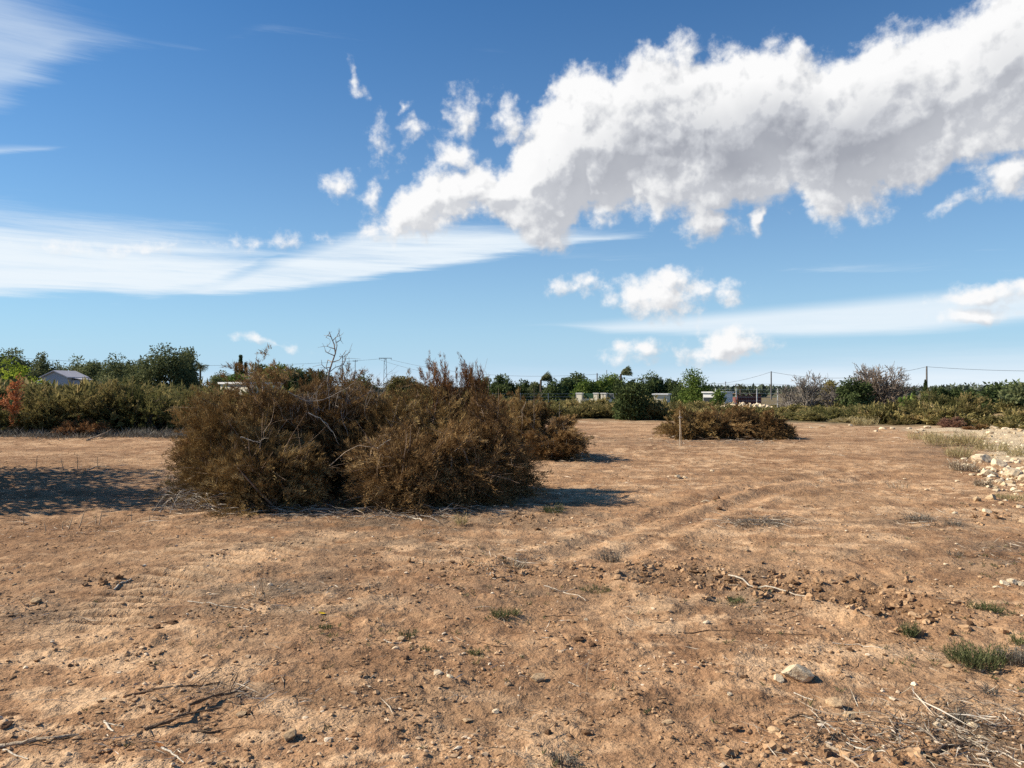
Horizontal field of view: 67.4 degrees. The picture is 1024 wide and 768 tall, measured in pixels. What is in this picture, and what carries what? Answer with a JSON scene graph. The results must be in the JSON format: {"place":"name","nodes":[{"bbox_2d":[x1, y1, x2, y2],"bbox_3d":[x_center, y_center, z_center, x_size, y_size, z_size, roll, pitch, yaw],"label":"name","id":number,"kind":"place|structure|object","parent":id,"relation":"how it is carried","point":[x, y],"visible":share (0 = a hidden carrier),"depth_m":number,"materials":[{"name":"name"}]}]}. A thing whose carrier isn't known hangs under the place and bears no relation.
{"place":"outdoors","nodes":[
{"label":"outdoors","id":0,"kind":"place"},
{"bbox_2d":[0,388,1023,767],"bbox_3d":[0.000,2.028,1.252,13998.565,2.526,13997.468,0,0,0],"label":"ground","id":1,"kind":"structure","parent":0,"point":[40,694],"depth_m":5.56,"materials":[{"name":"soil"}]},
{"bbox_2d":[0,373,24,430],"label":"orange shrub","id":2,"kind":"object","parent":1,"relation":"on","point":[13,408],"visible":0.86,"depth_m":25.24,"materials":[{"name":"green plant"}]},
{"bbox_2d":[0,408,32,431],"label":"shrub","id":3,"kind":"object","parent":1,"relation":"on","point":[4,420],"visible":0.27,"depth_m":25.62,"materials":[{"name":"green plant"}]},
{"bbox_2d":[1,347,32,376],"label":"tree","id":4,"kind":"object","parent":1,"relation":"on","point":[22,362],"visible":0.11,"depth_m":111.61,"materials":[{"name":"green plant"}]},
{"bbox_2d":[0,354,51,384],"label":"tree","id":5,"kind":"object","parent":1,"relation":"on","point":[14,374],"visible":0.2,"depth_m":79.54,"materials":[{"name":"green plant"}]},
{"bbox_2d":[0,733,78,748],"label":"stick","id":6,"kind":"object","parent":1,"relation":"on","point":[33,739],"visible":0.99,"depth_m":3.41,"materials":[{"name":"beige wood"}]},
{"bbox_2d":[1,398,79,433],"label":"shrub","id":7,"kind":"object","parent":1,"relation":"on","point":[35,420],"visible":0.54,"depth_m":25.60,"materials":[{"name":"green plant"}]},
{"bbox_2d":[22,351,65,381],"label":"tree","id":8,"kind":"object","parent":1,"relation":"on","point":[40,367],"visible":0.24,"depth_m":107.65,"materials":[{"name":"green plant"}]},
{"bbox_2d":[35,370,92,385],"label":"house","id":9,"kind":"structure","parent":1,"relation":"on","point":[61,376],"depth_m":96.47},
{"bbox_2d":[55,355,84,372],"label":"tree","id":10,"kind":"object","parent":1,"relation":"on","point":[74,366],"visible":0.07,"depth_m":120.24,"materials":[{"name":"green plant"}]},
{"bbox_2d":[3,379,140,431],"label":"shrub","id":11,"kind":"object","parent":1,"relation":"on","point":[34,399],"visible":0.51,"depth_m":26.09,"materials":[{"name":"green plant"}]},
{"bbox_2d":[50,416,115,436],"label":"shrub","id":12,"kind":"object","parent":1,"relation":"on","point":[88,426],"visible":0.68,"depth_m":25.43,"materials":[{"name":"brown plant"}]},
{"bbox_2d":[75,359,109,383],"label":"tree","id":13,"kind":"object","parent":1,"relation":"on","point":[88,368],"visible":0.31,"depth_m":116.66,"materials":[{"name":"green plant"}]},
{"bbox_2d":[0,426,194,440],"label":"undergrowth","id":14,"kind":"object","parent":1,"relation":"on","point":[137,433],"visible":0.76,"depth_m":24.77,"materials":[{"name":"plant"}]},
{"bbox_2d":[58,377,159,432],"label":"shrub","id":15,"kind":"object","parent":1,"relation":"on","point":[107,394],"visible":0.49,"depth_m":27.03,"materials":[{"name":"green plant"}]},
{"bbox_2d":[93,353,138,384],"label":"tree","id":16,"kind":"object","parent":1,"relation":"on","point":[115,370],"visible":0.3,"depth_m":109.01,"materials":[{"name":"green plant"}]},
{"bbox_2d":[117,357,151,386],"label":"tree","id":17,"kind":"object","parent":1,"relation":"on","point":[129,373],"visible":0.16,"depth_m":104.94,"materials":[{"name":"green plant"}]},
{"bbox_2d":[99,376,189,431],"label":"shrub","id":18,"kind":"object","parent":1,"relation":"on","point":[149,400],"visible":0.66,"depth_m":27.34,"materials":[{"name":"green plant"}]},
{"bbox_2d":[133,342,204,390],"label":"tree","id":19,"kind":"object","parent":1,"relation":"on","point":[161,369],"visible":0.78,"depth_m":102.68,"materials":[{"name":"green plant"}]},
{"bbox_2d":[126,671,220,696],"bbox_3d":[-1.774,1.580,4.030,0.466,0.072,0.100,0,0,-17],"label":"stick","id":20,"kind":"object","parent":1,"relation":"on","point":[157,688],"visible":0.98,"depth_m":4.03,"materials":[{"name":"brown wood"}]},
{"bbox_2d":[148,401,211,497],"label":"dry shrub","id":21,"kind":"object","parent":1,"relation":"on","point":[179,453],"visible":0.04,"depth_m":11.24,"materials":[{"name":"brown plant"}]},
{"bbox_2d":[141,383,221,430],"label":"shrub","id":22,"kind":"object","parent":1,"relation":"on","point":[183,397],"visible":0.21,"depth_m":28.12,"materials":[{"name":"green plant"}]},
{"bbox_2d":[173,346,200,388],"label":"tree","id":23,"kind":"object","parent":1,"relation":"on","point":[194,369],"visible":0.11,"depth_m":111.47,"materials":[{"name":"green plant"}]},
{"bbox_2d":[144,672,247,730],"bbox_3d":[-1.485,1.542,3.735,0.184,0.105,0.582,0,0,32],"label":"stick","id":24,"kind":"object","parent":1,"relation":"on","point":[175,717],"visible":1,"depth_m":3.69,"materials":[{"name":"brown wood"}]},
{"bbox_2d":[146,385,325,510],"bbox_3d":[-3.852,0.859,10.900,2.428,1.953,2.289,0,0,44],"label":"dry shrub","id":25,"kind":"object","parent":1,"relation":"on","point":[210,426],"visible":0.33,"depth_m":10.55,"materials":[{"name":"brown plant"}]},
{"bbox_2d":[174,405,347,518],"bbox_3d":[-3.391,1.025,10.307,2.090,1.509,2.192,0,0,-31],"label":"dry shrub","id":26,"kind":"object","parent":1,"relation":"on","point":[298,480],"visible":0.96,"depth_m":9.98,"materials":[{"name":"brown plant"}]},
{"bbox_2d":[164,342,366,501],"bbox_3d":[-3.535,0.617,11.642,3.189,2.529,2.922,0,0,0],"label":"dry shrub","id":27,"kind":"object","parent":1,"relation":"on","point":[287,398],"visible":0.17,"depth_m":11.27,"materials":[{"name":"brown plant"}]},
{"bbox_2d":[261,362,293,390],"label":"tree","id":28,"kind":"object","parent":1,"relation":"on","point":[280,366],"visible":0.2,"depth_m":109.59,"materials":[{"name":"green plant"}]},
{"bbox_2d":[282,364,313,388],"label":"tree","id":29,"kind":"object","parent":1,"relation":"on","point":[299,371],"visible":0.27,"depth_m":118.90,"materials":[{"name":"green plant"}]},
{"bbox_2d":[276,345,398,496],"bbox_3d":[-2.704,0.530,12.137,2.584,2.480,2.730,0,0,34],"label":"dry shrub","id":30,"kind":"object","parent":1,"relation":"on","point":[337,444],"visible":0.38,"depth_m":11.49,"materials":[{"name":"brown plant"}]},
{"bbox_2d":[313,330,349,383],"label":"dead branch","id":31,"kind":"object","parent":30,"relation":"on","point":[329,370],"visible":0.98,"depth_m":11.60,"materials":[{"name":"wood"}]},
{"bbox_2d":[274,368,396,433],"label":"bare branches","id":32,"kind":"object","parent":30,"relation":"on","point":[336,399],"visible":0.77,"depth_m":11.40,"materials":[{"name":"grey plant"}]},
{"bbox_2d":[308,398,381,494],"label":"dry shrub","id":33,"kind":"object","parent":1,"relation":"on","point":[348,438],"visible":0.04,"depth_m":11.76,"materials":[{"name":"brown plant"}]},
{"bbox_2d":[383,375,412,394],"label":"tree","id":34,"kind":"object","parent":1,"relation":"on","point":[393,383],"visible":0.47,"depth_m":148.63,"materials":[{"name":"green plant"}]},
{"bbox_2d":[326,416,489,520],"bbox_3d":[-1.457,1.236,10.521,2.148,1.608,2.586,0,0,-43],"label":"dry shrub","id":35,"kind":"object","parent":1,"relation":"on","point":[389,474],"visible":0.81,"depth_m":10.11,"materials":[{"name":"brown plant"}]},
{"bbox_2d":[318,369,534,499],"bbox_3d":[-1.354,0.827,11.661,3.458,2.170,2.730,0,0,0],"label":"dry shrub","id":36,"kind":"object","parent":1,"relation":"on","point":[423,417],"visible":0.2,"depth_m":11.47,"materials":[{"name":"brown plant"}]},
{"bbox_2d":[414,351,464,428],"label":"dry shrub","id":37,"kind":"object","parent":1,"relation":"on","point":[445,384],"visible":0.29,"depth_m":12.00,"materials":[{"name":"brown plant"}]},
{"bbox_2d":[385,417,527,514],"bbox_3d":[-0.824,1.130,10.734,2.153,1.394,2.323,0,0,0],"label":"dry shrub","id":38,"kind":"object","parent":1,"relation":"on","point":[490,490],"visible":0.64,"depth_m":10.34,"materials":[{"name":"brown plant"}]},
{"bbox_2d":[446,352,491,420],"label":"dry shrub","id":39,"kind":"object","parent":1,"relation":"on","point":[465,371],"visible":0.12,"depth_m":11.95,"materials":[{"name":"brown plant"}]},
{"bbox_2d":[435,373,555,499],"bbox_3d":[-0.379,0.940,11.289,1.843,2.263,1.767,0,0,43],"label":"dry shrub","id":40,"kind":"object","parent":1,"relation":"on","point":[495,433],"visible":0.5,"depth_m":10.99,"materials":[{"name":"brown plant"}]},
{"bbox_2d":[489,606,514,618],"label":"weed","id":41,"kind":"object","parent":1,"relation":"on","point":[499,614],"visible":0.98,"depth_m":5.32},
{"bbox_2d":[487,373,518,399],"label":"tree","id":42,"kind":"object","parent":1,"relation":"on","point":[502,384],"visible":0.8,"depth_m":139.09,"materials":[{"name":"green plant"}]},
{"bbox_2d":[0,430,1023,767],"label":"soil crumbs","id":43,"kind":"object","parent":1,"relation":"on","point":[404,742],"visible":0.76,"depth_m":4.28,"materials":[{"name":"soil"}]},
{"bbox_2d":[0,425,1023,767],"bbox_3d":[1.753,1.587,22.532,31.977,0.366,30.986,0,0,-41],"label":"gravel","id":44,"kind":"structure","parent":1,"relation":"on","point":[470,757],"depth_m":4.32,"materials":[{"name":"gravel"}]},
{"bbox_2d":[0,422,1023,767],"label":"twig litter","id":45,"kind":"object","parent":1,"relation":"on","point":[914,722],"visible":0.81,"depth_m":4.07,"materials":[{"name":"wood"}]},
{"bbox_2d":[0,376,1023,430],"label":"scrub","id":46,"kind":"object","parent":1,"relation":"on","point":[929,414],"visible":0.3,"depth_m":33.62,"materials":[{"name":"green plant"}]},
{"bbox_2d":[514,379,530,401],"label":"tree","id":47,"kind":"object","parent":1,"relation":"on","point":[523,386],"visible":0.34,"depth_m":148.88,"materials":[{"name":"green plant"}]},
{"bbox_2d":[499,386,556,456],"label":"dry shrub","id":48,"kind":"object","parent":1,"relation":"on","point":[533,414],"visible":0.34,"depth_m":17.34,"materials":[{"name":"brown plant"}]},
{"bbox_2d":[525,381,543,401],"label":"tree","id":49,"kind":"object","parent":1,"relation":"on","point":[533,389],"visible":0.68,"depth_m":139.18,"materials":[{"name":"green plant"}]},
{"bbox_2d":[81,488,1023,767],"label":"weed sprigs","id":50,"kind":"object","parent":1,"relation":"on","point":[639,614],"visible":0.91,"depth_m":4.87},
{"bbox_2d":[537,378,570,402],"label":"tree","id":51,"kind":"object","parent":1,"relation":"on","point":[555,391],"visible":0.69,"depth_m":108.83,"materials":[{"name":"green plant"}]},
{"bbox_2d":[519,402,596,460],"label":"dry shrub","id":52,"kind":"object","parent":1,"relation":"on","point":[559,440],"visible":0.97,"depth_m":16.66,"materials":[{"name":"brown plant"}]},
{"bbox_2d":[547,747,579,766],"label":"weed","id":53,"kind":"object","parent":1,"relation":"on","point":[570,761],"visible":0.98,"depth_m":3.30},
{"bbox_2d":[558,377,577,399],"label":"tree","id":54,"kind":"object","parent":1,"relation":"on","point":[569,383],"visible":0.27,"depth_m":110.96,"materials":[{"name":"green plant"}]},
{"bbox_2d":[553,402,603,418],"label":"shrub","id":55,"kind":"object","parent":1,"relation":"on","point":[577,410],"visible":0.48,"depth_m":39.09,"materials":[{"name":"green plant"}]},
{"bbox_2d":[167,382,995,397],"bbox_3d":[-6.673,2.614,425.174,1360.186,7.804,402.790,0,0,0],"label":"wood","id":56,"kind":"object","parent":1,"relation":"on","point":[774,392],"visible":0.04,"depth_m":267.97,"materials":[{"name":"green plant"}]},
{"bbox_2d":[569,378,601,400],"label":"tree","id":57,"kind":"object","parent":1,"relation":"on","point":[586,386],"visible":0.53,"depth_m":107.14,"materials":[{"name":"green plant"}]},
{"bbox_2d":[576,393,613,402],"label":"garden wall","id":58,"kind":"structure","parent":1,"relation":"on","point":[580,396],"depth_m":85.80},
{"bbox_2d":[581,400,628,418],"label":"shrub","id":59,"kind":"object","parent":1,"relation":"on","point":[607,412],"visible":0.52,"depth_m":39.30,"materials":[{"name":"green plant"}]},
{"bbox_2d":[593,374,616,398],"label":"tree","id":60,"kind":"object","parent":1,"relation":"on","point":[604,389],"visible":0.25,"depth_m":109.39,"materials":[{"name":"green plant"}]},
{"bbox_2d":[597,544,625,562],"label":"grass tuft","id":61,"kind":"object","parent":1,"relation":"on","point":[610,558],"visible":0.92,"depth_m":7.27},
{"bbox_2d":[611,377,652,420],"bbox_3d":[5.937,0.899,38.006,2.209,2.512,2.206,0,0,0],"label":"tree","id":62,"kind":"object","parent":1,"relation":"on","point":[629,402],"visible":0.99,"depth_m":37.58,"materials":[{"name":"green plant"}]},
{"bbox_2d":[637,373,653,397],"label":"tree","id":63,"kind":"object","parent":1,"relation":"on","point":[650,392],"visible":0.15,"depth_m":107.23,"materials":[{"name":"green plant"}]},
{"bbox_2d":[644,369,668,392],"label":"tree","id":64,"kind":"object","parent":1,"relation":"on","point":[655,381],"visible":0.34,"depth_m":109.19,"materials":[{"name":"green plant"}]},
{"bbox_2d":[659,378,681,392],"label":"tree","id":65,"kind":"object","parent":1,"relation":"on","point":[669,383],"visible":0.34,"depth_m":109.09,"materials":[{"name":"green plant"}]},
{"bbox_2d":[667,383,685,402],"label":"tree","id":66,"kind":"object","parent":1,"relation":"on","point":[674,392],"visible":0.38,"depth_m":103.34,"materials":[{"name":"green plant"}]},
{"bbox_2d":[652,401,724,439],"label":"dry shrub","id":67,"kind":"object","parent":1,"relation":"on","point":[690,425],"visible":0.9,"depth_m":24.00,"materials":[{"name":"brown plant"}]},
{"bbox_2d":[676,368,718,403],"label":"tree","id":68,"kind":"object","parent":1,"relation":"on","point":[693,390],"visible":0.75,"depth_m":95.32,"materials":[{"name":"green plant"}]},
{"bbox_2d":[685,400,735,410],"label":"shrub","id":69,"kind":"object","parent":1,"relation":"on","point":[700,404],"visible":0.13,"depth_m":40.02,"materials":[{"name":"green plant"}]},
{"bbox_2d":[701,391,733,403],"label":"house","id":70,"kind":"structure","parent":1,"relation":"on","point":[707,396],"depth_m":90.45,"materials":[{"name":"white"}]},
{"bbox_2d":[709,389,726,405],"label":"tree","id":71,"kind":"object","parent":1,"relation":"on","point":[718,396],"visible":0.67,"depth_m":86.72,"materials":[{"name":"green plant"}]},
{"bbox_2d":[690,399,760,439],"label":"dry shrub","id":72,"kind":"object","parent":1,"relation":"on","point":[730,424],"visible":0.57,"depth_m":24.09,"materials":[{"name":"brown plant"}]},
{"bbox_2d":[733,393,763,403],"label":"shed","id":73,"kind":"structure","parent":1,"relation":"on","point":[748,398],"depth_m":97.99,"materials":[{"name":"grey paint"}]},
{"bbox_2d":[721,409,797,439],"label":"dry shrub","id":74,"kind":"object","parent":1,"relation":"on","point":[758,424],"visible":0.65,"depth_m":23.87,"materials":[{"name":"brown plant"}]},
{"bbox_2d":[733,516,785,527],"bbox_3d":[2.843,1.579,8.847,0.630,0.122,0.512,0,0,0],"label":"straw patch","id":75,"kind":"object","parent":1,"relation":"on","point":[773,522],"visible":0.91,"depth_m":8.82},
{"bbox_2d":[751,408,800,440],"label":"dry shrub","id":76,"kind":"object","parent":1,"relation":"on","point":[791,432],"visible":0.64,"depth_m":23.65,"materials":[{"name":"brown plant"}]},
{"bbox_2d":[775,385,797,406],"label":"bare tree","id":77,"kind":"object","parent":1,"relation":"on","point":[786,393],"visible":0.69,"depth_m":67.84,"materials":[{"name":"grey plant"}]},
{"bbox_2d":[781,664,814,682],"bbox_3d":[1.573,1.600,4.243,0.134,0.117,0.147,0,0,-14],"label":"stone","id":78,"kind":"object","parent":1,"relation":"on","point":[801,673],"visible":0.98,"depth_m":4.21,"materials":[{"name":"stone"}]},
{"bbox_2d":[784,371,832,406],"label":"bare tree","id":79,"kind":"object","parent":1,"relation":"on","point":[810,395],"visible":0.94,"depth_m":65.78,"materials":[{"name":"grey plant"}]},
{"bbox_2d":[782,408,837,420],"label":"shrub","id":80,"kind":"object","parent":1,"relation":"on","point":[789,413],"visible":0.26,"depth_m":36.38,"materials":[{"name":"green plant"}]},
{"bbox_2d":[814,384,840,407],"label":"bare tree","id":81,"kind":"object","parent":1,"relation":"on","point":[833,394],"visible":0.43,"depth_m":67.88,"materials":[{"name":"grey plant"}]},
{"bbox_2d":[805,405,850,418],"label":"shrub","id":82,"kind":"object","parent":1,"relation":"on","point":[837,413],"visible":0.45,"depth_m":36.76,"materials":[{"name":"green plant"}]},
{"bbox_2d":[825,697,842,707],"bbox_3d":[1.640,1.628,3.911,0.088,0.052,0.075,0,0,31],"label":"stone","id":83,"kind":"object","parent":1,"relation":"on","point":[836,702],"visible":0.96,"depth_m":3.90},
{"bbox_2d":[826,743,866,767],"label":"stick","id":84,"kind":"object","parent":1,"relation":"on","point":[828,745],"visible":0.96,"depth_m":3.37,"materials":[{"name":"beige wood"}]},
{"bbox_2d":[834,375,876,407],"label":"tree","id":85,"kind":"object","parent":1,"relation":"on","point":[850,393],"visible":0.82,"depth_m":61.40,"materials":[{"name":"green plant"}]},
{"bbox_2d":[848,415,880,425],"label":"grass tuft","id":86,"kind":"object","parent":1,"relation":"on","point":[862,422],"visible":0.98,"depth_m":32.36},
{"bbox_2d":[838,361,920,404],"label":"bare tree","id":87,"kind":"object","parent":1,"relation":"on","point":[893,392],"visible":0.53,"depth_m":63.15,"materials":[{"name":"plant"}]},
{"bbox_2d":[883,417,918,424],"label":"shrub","id":88,"kind":"object","parent":1,"relation":"on","point":[894,421],"visible":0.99,"depth_m":32.70,"materials":[{"name":"green plant"}]},
{"bbox_2d":[897,618,921,637],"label":"weed","id":89,"kind":"object","parent":1,"relation":"on","point":[911,632],"visible":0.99,"depth_m":5.02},
{"bbox_2d":[902,387,968,407],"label":"shrub","id":90,"kind":"object","parent":1,"relation":"on","point":[941,399],"visible":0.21,"depth_m":34.73,"materials":[{"name":"green plant"}]},
{"bbox_2d":[918,427,967,445],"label":"grass tuft","id":91,"kind":"object","parent":1,"relation":"on","point":[931,439],"visible":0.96,"depth_m":20.56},
{"bbox_2d":[923,724,968,754],"bbox_3d":[1.963,1.632,3.450,0.419,0.102,0.083,0,0,-42],"label":"stick","id":92,"kind":"object","parent":1,"relation":"on","point":[937,750],"visible":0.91,"depth_m":3.42,"materials":[{"name":"brown wood"}]},
{"bbox_2d":[936,414,967,427],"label":"shrub","id":93,"kind":"object","parent":1,"relation":"on","point":[955,422],"visible":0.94,"depth_m":29.46,"materials":[{"name":"brown plant"}]},
{"bbox_2d":[945,707,971,723],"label":"weed","id":94,"kind":"object","parent":1,"relation":"on","point":[959,717],"visible":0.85,"depth_m":3.78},
{"bbox_2d":[942,442,976,457],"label":"grass tuft","id":95,"kind":"object","parent":1,"relation":"on","point":[957,454],"visible":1,"depth_m":17.22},
{"bbox_2d":[944,456,982,470],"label":"grass tuft","id":96,"kind":"object","parent":1,"relation":"on","point":[957,465],"visible":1,"depth_m":14.37,"materials":[{"name":"plant"}]},
{"bbox_2d":[948,428,992,445],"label":"grass tuft","id":97,"kind":"object","parent":1,"relation":"on","point":[966,441],"visible":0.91,"depth_m":20.32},
{"bbox_2d":[936,635,1012,671],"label":"weed","id":98,"kind":"object","parent":1,"relation":"on","point":[965,654],"visible":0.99,"depth_m":4.49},
{"bbox_2d":[953,391,998,420],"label":"shrub","id":99,"kind":"object","parent":1,"relation":"on","point":[969,407],"visible":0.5,"depth_m":33.12,"materials":[{"name":"green plant"}]},
{"bbox_2d":[970,454,991,462],"bbox_3d":[9.840,1.597,16.101,0.400,0.269,0.436,0,0,31],"label":"rock","id":100,"kind":"object","parent":1,"relation":"on","point":[984,458],"visible":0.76,"depth_m":15.97,"materials":[{"name":"stone"}]},
{"bbox_2d":[943,427,1023,522],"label":"rubble","id":101,"kind":"object","parent":1,"relation":"on","point":[993,496],"visible":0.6,"depth_m":13.23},
{"bbox_2d":[967,599,1006,613],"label":"weed","id":102,"kind":"object","parent":1,"relation":"on","point":[989,607],"visible":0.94,"depth_m":5.54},
{"bbox_2d":[971,439,1011,451],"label":"grass tuft","id":103,"kind":"object","parent":1,"relation":"on","point":[982,446],"visible":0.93,"depth_m":18.94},
{"bbox_2d":[971,378,1023,411],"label":"tree","id":104,"kind":"object","parent":1,"relation":"on","point":[989,392],"visible":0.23,"depth_m":35.77,"materials":[{"name":"green plant"}]},
{"bbox_2d":[992,639,1023,666],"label":"weed","id":105,"kind":"object","parent":1,"relation":"on","point":[1015,658],"visible":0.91,"depth_m":4.47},
{"bbox_2d":[993,382,1023,406],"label":"tree","id":106,"kind":"object","parent":1,"relation":"on","point":[1012,393],"visible":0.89,"depth_m":34.16,"materials":[{"name":"green plant"}]},
{"bbox_2d":[1004,467,1023,477],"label":"rock","id":107,"kind":"object","parent":1,"relation":"on","point":[1012,472],"visible":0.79,"depth_m":13.42,"materials":[{"name":"stone"}]},
{"bbox_2d":[0,0,1023,387],"label":"sky","id":108,"kind":"structure","parent":0,"point":[731,191],"materials":[{"name":"blue"}]},
{"bbox_2d":[49,497,1020,767],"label":"dug soil","id":109,"kind":"structure","parent":0,"point":[929,617],"depth_m":5.90,"materials":[{"name":"soil"}]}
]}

